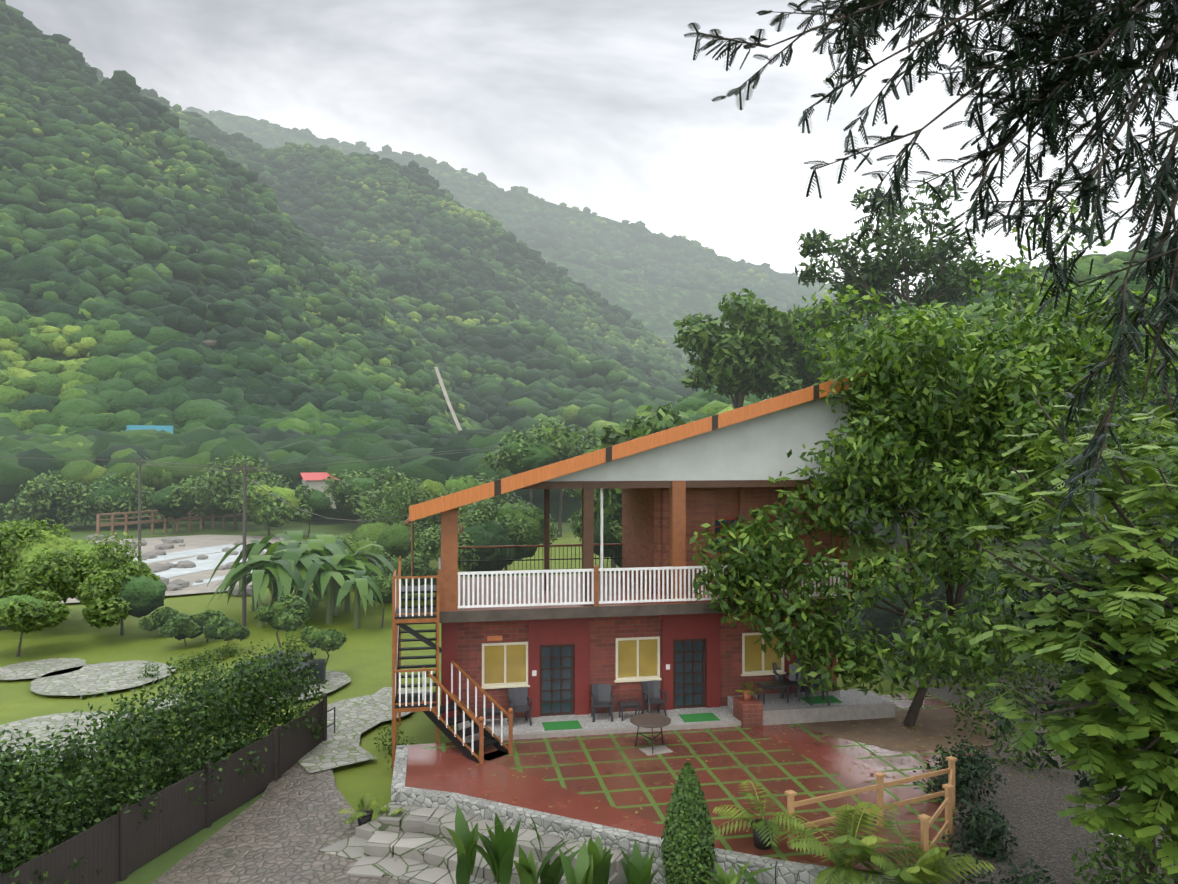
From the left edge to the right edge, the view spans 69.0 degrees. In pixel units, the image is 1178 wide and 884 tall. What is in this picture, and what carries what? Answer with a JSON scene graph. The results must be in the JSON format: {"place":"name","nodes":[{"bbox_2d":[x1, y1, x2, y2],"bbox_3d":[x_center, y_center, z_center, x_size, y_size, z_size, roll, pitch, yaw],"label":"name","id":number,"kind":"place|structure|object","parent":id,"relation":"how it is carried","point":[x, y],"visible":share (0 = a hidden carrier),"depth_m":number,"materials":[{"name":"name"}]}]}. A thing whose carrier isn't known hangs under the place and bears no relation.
{"place":"outdoors","nodes":[
{"label":"outdoors","id":0,"kind":"place"},
{"bbox_2d":[0,518,160,656],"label":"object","id":1,"kind":"object","parent":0,"point":[96,588],"depth_m":37.84,"materials":[{"name":"green plant"}]},
{"bbox_2d":[0,530,166,630],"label":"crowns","id":2,"kind":"object","parent":1,"relation":"on","point":[144,595],"visible":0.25,"depth_m":38.51,"materials":[{"name":"green plant"}]},
{"bbox_2d":[133,544,266,585],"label":"river water","id":3,"kind":"structure","parent":0,"point":[213,560],"depth_m":63.71,"materials":[{"name":"white liquid"}]},
{"bbox_2d":[0,22,462,422],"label":"trees","id":4,"kind":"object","parent":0,"point":[164,154],"depth_m":320.16,"materials":[{"name":"green plant"}]},
{"bbox_2d":[26,178,218,346],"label":"outcrops","id":5,"kind":"object","parent":4,"relation":"on","point":[208,343],"visible":0.08,"depth_m":213.74,"materials":[{"name":"green plant"}]},
{"bbox_2d":[97,76,668,432],"bbox_3d":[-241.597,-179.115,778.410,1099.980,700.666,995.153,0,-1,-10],"label":"trees","id":6,"kind":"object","parent":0,"point":[359,193],"depth_m":773.76,"materials":[{"name":"green plant"}]},
{"bbox_2d":[42,33,717,432],"bbox_3d":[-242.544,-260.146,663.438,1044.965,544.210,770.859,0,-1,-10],"label":"forested mountain","id":7,"kind":"structure","parent":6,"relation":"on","point":[560,347],"depth_m":696.65,"materials":[{"name":"green plant"}]},
{"bbox_2d":[0,532,1045,879],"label":"lawn","id":8,"kind":"structure","parent":0,"point":[362,656],"depth_m":35.45,"materials":[{"name":"green plant"}]},
{"bbox_2d":[0,631,329,883],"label":"hedge","id":9,"kind":"object","parent":8,"relation":"on","point":[250,688],"visible":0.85,"depth_m":18.16,"materials":[{"name":"green plant"}]},
{"bbox_2d":[0,695,334,883],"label":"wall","id":10,"kind":"structure","parent":8,"relation":"on","point":[118,847],"depth_m":18.06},
{"bbox_2d":[0,658,432,772],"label":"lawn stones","id":11,"kind":"object","parent":8,"relation":"on","point":[355,717],"visible":0.65,"depth_m":27.74,"materials":[{"name":"grey stone"}]},
{"bbox_2d":[0,446,502,626],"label":"utility poles","id":12,"kind":"object","parent":8,"relation":"on","point":[244,469],"visible":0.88,"depth_m":42.77,"materials":[{"name":"brown wood"}]},
{"bbox_2d":[137,623,416,768],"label":"shrubs","id":13,"kind":"object","parent":8,"relation":"on","point":[230,654],"visible":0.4,"depth_m":32.65,"materials":[{"name":"green plant"}]},
{"bbox_2d":[151,762,408,883],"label":"cobbles","id":14,"kind":"object","parent":8,"relation":"on","point":[287,825],"visible":0.55,"depth_m":18.05,"materials":[{"name":"grey stone"}]},
{"bbox_2d":[357,689,773,849],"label":"plant pots","id":15,"kind":"object","parent":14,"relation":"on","point":[758,841],"visible":0.33,"depth_m":16.40,"materials":[{"name":"ceramic"}]},
{"bbox_2d":[234,651,325,694],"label":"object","id":16,"kind":"object","parent":8,"relation":"on","point":[320,667],"visible":0.19,"depth_m":30.16,"materials":[{"name":"green plant"}]},
{"bbox_2d":[251,566,360,628],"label":"palm trunks","id":17,"kind":"object","parent":8,"relation":"on","point":[331,610],"visible":0.25,"depth_m":41.23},
{"bbox_2d":[205,530,415,619],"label":"fronds","id":18,"kind":"object","parent":8,"relation":"on","point":[293,560],"visible":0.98,"depth_m":41.11,"materials":[{"name":"green plant"}]},
{"bbox_2d":[139,477,621,664],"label":"bushes","id":19,"kind":"object","parent":8,"relation":"on","point":[295,614],"depth_m":44.03,"materials":[{"name":"green plant"}]},
{"bbox_2d":[159,448,621,647],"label":"trees","id":20,"kind":"object","parent":8,"relation":"on","point":[391,539],"visible":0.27,"depth_m":47.56,"materials":[{"name":"green plant"}]},
{"bbox_2d":[392,556,512,776],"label":"stairs","id":21,"kind":"structure","parent":8,"relation":"on","point":[428,705],"depth_m":22.09,"materials":[{"name":"metal"}]},
{"bbox_2d":[318,802,627,883],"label":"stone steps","id":22,"kind":"structure","parent":8,"relation":"on","point":[418,847],"depth_m":17.30,"materials":[{"name":"grey stone"}]},
{"bbox_2d":[440,804,776,883],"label":"canna","id":23,"kind":"object","parent":8,"relation":"on","point":[593,863],"visible":1,"depth_m":15.36,"materials":[{"name":"green plant"}]},
{"bbox_2d":[391,745,933,883],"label":"retaining wall","id":24,"kind":"structure","parent":8,"relation":"on","point":[787,872],"depth_m":17.19,"materials":[{"name":"white stone"}]},
{"bbox_2d":[196,109,899,384],"bbox_3d":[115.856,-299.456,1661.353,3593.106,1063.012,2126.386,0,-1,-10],"label":"ridge","id":25,"kind":"structure","parent":0,"point":[657,309],"depth_m":1452.28,"materials":[{"name":"green plant"}]},
{"bbox_2d":[183,107,902,324],"bbox_3d":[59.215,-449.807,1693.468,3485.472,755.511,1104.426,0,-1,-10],"label":"mountain","id":26,"kind":"structure","parent":25,"relation":"on","point":[723,273],"depth_m":1737.06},
{"bbox_2d":[0,486,1163,883],"bbox_3d":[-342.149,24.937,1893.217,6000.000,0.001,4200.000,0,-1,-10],"label":"ground","id":27,"kind":"structure","parent":0,"point":[154,868],"depth_m":82.88,"materials":[{"name":"green plant"}]},
{"bbox_2d":[61,535,279,602],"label":"river bed","id":28,"kind":"object","parent":27,"relation":"on","point":[191,542],"visible":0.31,"depth_m":70.56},
{"bbox_2d":[86,534,284,595],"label":"boulders","id":29,"kind":"object","parent":28,"relation":"on","point":[176,584],"visible":0.23,"depth_m":59.93,"materials":[{"name":"grey stone"}]},
{"bbox_2d":[96,507,256,535],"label":"wooden fence","id":30,"kind":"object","parent":27,"relation":"on","point":[126,522],"depth_m":85.77,"materials":[{"name":"brown wood"}]},
{"bbox_2d":[0,249,450,437],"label":"forested hillside","id":31,"kind":"structure","parent":27,"relation":"on","point":[134,367],"depth_m":183.91,"materials":[{"name":"green plant"}]},
{"bbox_2d":[126,425,172,433],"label":"roof","id":32,"kind":"structure","parent":31,"relation":"on","point":[157,428],"depth_m":150.69,"materials":[{"name":"blue metal"}]},
{"bbox_2d":[434,367,461,430],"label":"ravine scar","id":33,"kind":"object","parent":31,"relation":"attached to","point":[447,399],"visible":0.55,"depth_m":262.33},
{"bbox_2d":[0,0,481,433],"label":"forested hillside","id":34,"kind":"structure","parent":27,"relation":"on","point":[240,253],"depth_m":310.87,"materials":[{"name":"green plant"}]},
{"bbox_2d":[0,492,580,521],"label":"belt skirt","id":35,"kind":"object","parent":27,"relation":"on","point":[571,506],"visible":0.1,"depth_m":99.05,"materials":[{"name":"green plant"}]},
{"bbox_2d":[0,417,599,536],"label":"trees","id":36,"kind":"object","parent":27,"relation":"on","point":[74,495],"depth_m":85.94,"materials":[{"name":"green plant"}]},
{"bbox_2d":[0,424,613,513],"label":"riverbank trees","id":37,"kind":"object","parent":27,"relation":"on","point":[275,446],"visible":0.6,"depth_m":103.67,"materials":[{"name":"green plant"}]},
{"bbox_2d":[297,472,338,508],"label":"hut","id":38,"kind":"object","parent":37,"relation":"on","point":[313,480],"visible":0.29,"depth_m":94.90,"materials":[{"name":"red metal"}]},
{"bbox_2d":[596,403,691,517],"bbox_3d":[2.984,3.449,39.842,7.606,10.629,7.044,0,-1,-10],"label":"tree","id":39,"kind":"object","parent":27,"relation":"on","point":[634,428],"depth_m":38.84,"materials":[{"name":"green plant"}]},
{"bbox_2d":[660,762,714,883],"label":"thuja","id":40,"kind":"object","parent":27,"relation":"on","point":[687,802],"depth_m":15.52,"materials":[{"name":"green plant"}]},
{"bbox_2d":[767,191,1177,725],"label":"tree","id":41,"kind":"object","parent":27,"relation":"on","point":[1024,368],"depth_m":22.96,"materials":[{"name":"green plant"}]},
{"bbox_2d":[776,471,993,647],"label":"tree branches","id":42,"kind":"object","parent":41,"relation":"attached to","point":[900,611],"visible":0.35,"depth_m":23.57,"materials":[{"name":"brown wood"}]},
{"bbox_2d":[690,309,1103,698],"bbox_3d":[8.464,1.551,22.907,11.418,10.361,4.746,0,-1,8],"label":"tree","id":43,"kind":"object","parent":41,"relation":"attached to","point":[758,562],"visible":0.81,"depth_m":22.67,"materials":[{"name":"green plant"}]},
{"bbox_2d":[912,735,1056,883],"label":"dark shrubs","id":44,"kind":"object","parent":27,"relation":"on","point":[987,827],"visible":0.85,"depth_m":16.92,"materials":[{"name":"green plant"}]},
{"bbox_2d":[894,616,1177,883],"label":"edge shrubs","id":45,"kind":"object","parent":27,"relation":"on","point":[1109,852],"visible":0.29,"depth_m":20.34,"materials":[{"name":"green plant"}]},
{"bbox_2d":[960,344,1177,874],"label":"pinnate tree","id":46,"kind":"object","parent":27,"relation":"on","point":[1146,776],"depth_m":12.62,"materials":[{"name":"green plant"}]},
{"bbox_2d":[6,0,1177,296],"label":"sky","id":47,"kind":"structure","parent":0,"point":[606,107],"materials":[{"name":"white"}]},
{"bbox_2d":[439,573,853,724],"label":"ground floor","id":48,"kind":"structure","parent":0,"point":[557,659],"depth_m":24.41,"materials":[{"name":"brick"}]},
{"bbox_2d":[409,369,868,610],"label":"floor","id":49,"kind":"structure","parent":48,"relation":"on","point":[679,485],"depth_m":24.40,"materials":[{"name":"brick"}]},
{"bbox_2d":[404,488,602,600],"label":"fittings","id":50,"kind":"object","parent":49,"relation":"attached to","point":[407,522],"visible":0.71,"depth_m":23.93,"materials":[{"name":"plastic"}]},
{"bbox_2d":[438,543,851,611],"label":"railings","id":51,"kind":"object","parent":49,"relation":"on","point":[596,570],"visible":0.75,"depth_m":23.63,"materials":[{"name":"white metal"}]},
{"bbox_2d":[409,693,984,876],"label":"patio","id":52,"kind":"structure","parent":0,"point":[568,755],"depth_m":20.03,"materials":[{"name":"tile"}]},
{"bbox_2d":[405,724,889,848],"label":"patio plain","id":53,"kind":"structure","parent":52,"relation":"on","point":[429,769],"depth_m":19.65,"materials":[{"name":"red tile"}]},
{"bbox_2d":[630,713,672,755],"bbox_3d":[1.562,7.416,21.741,1.040,0.742,1.040,0,-1,-10],"label":"round table","id":54,"kind":"object","parent":52,"relation":"on","point":[649,720],"visible":1,"depth_m":21.66,"materials":[{"name":"metal"}]},
{"bbox_2d":[338,681,995,883],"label":"plants","id":55,"kind":"object","parent":52,"relation":"on","point":[921,870],"visible":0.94,"depth_m":14.96,"materials":[{"name":"green plant"}]},
{"bbox_2d":[458,689,894,742],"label":"porch floor","id":56,"kind":"structure","parent":52,"relation":"on","point":[848,704],"depth_m":23.82,"materials":[{"name":"grey concrete"}]},
{"bbox_2d":[482,662,829,726],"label":"chairs","id":57,"kind":"object","parent":56,"relation":"on","point":[601,696],"visible":0.79,"depth_m":24.09,"materials":[{"name":"plastic"}]},
{"bbox_2d":[468,713,1113,842],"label":"litter","id":58,"kind":"object","parent":52,"relation":"on","point":[883,730],"visible":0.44,"depth_m":21.16,"materials":[{"name":"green plant"}]},
{"bbox_2d":[785,756,956,880],"bbox_3d":[6.178,7.361,16.414,4.411,1.355,2.059,0,-1,-25],"label":"rustic fence","id":59,"kind":"object","parent":52,"relation":"on","point":[947,804],"visible":0.83,"depth_m":16.72,"materials":[{"name":"brown wood"}]},
{"bbox_2d":[801,709,998,750],"bbox_3d":[8.848,7.793,23.310,5.911,0.001,3.200,0,-1,-10],"label":"earth patch","id":60,"kind":"object","parent":52,"relation":"on","point":[871,732],"visible":0.59,"depth_m":23.14,"materials":[{"name":"brown soil"}]},
{"bbox_2d":[672,288,803,408],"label":"tree","id":61,"kind":"object","parent":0,"point":[755,331],"depth_m":55.61,"materials":[{"name":"green plant"}]},
{"bbox_2d":[777,298,869,390],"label":"tree","id":62,"kind":"object","parent":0,"point":[798,356],"depth_m":59.74,"materials":[{"name":"green plant"}]},
{"bbox_2d":[795,173,1045,572],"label":"tall tree","id":63,"kind":"object","parent":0,"point":[870,270],"depth_m":43.90,"materials":[{"name":"green plant"}]},
{"bbox_2d":[684,0,1177,521],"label":"branches","id":64,"kind":"object","parent":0,"point":[1108,68],"depth_m":7.55,"materials":[{"name":"green plant"}]},
{"bbox_2d":[851,261,1140,475],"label":"ridge","id":65,"kind":"structure","parent":0,"point":[1007,282],"depth_m":161.87,"materials":[{"name":"green plant"}]},
{"bbox_2d":[661,231,1177,500],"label":"hillside","id":66,"kind":"structure","parent":65,"relation":"on","point":[702,404],"depth_m":165.90,"materials":[{"name":"green plant"}]},
{"bbox_2d":[837,272,1177,674],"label":"trees","id":67,"kind":"object","parent":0,"point":[936,593],"depth_m":34.02,"materials":[{"name":"green plant"}]},
{"bbox_2d":[837,275,1177,652],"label":"tree crowns","id":68,"kind":"object","parent":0,"point":[883,620],"visible":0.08,"depth_m":34.88,"materials":[{"name":"green plant"}]},
{"bbox_2d":[909,672,1177,883],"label":"yard gravel","id":69,"kind":"structure","parent":0,"point":[1043,834],"depth_m":17.95,"materials":[{"name":"grey gravel"}]},
{"bbox_2d":[984,547,1177,883],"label":"tree","id":70,"kind":"object","parent":69,"relation":"on","point":[1025,616],"depth_m":14.73,"materials":[{"name":"green plant"}]}
]}

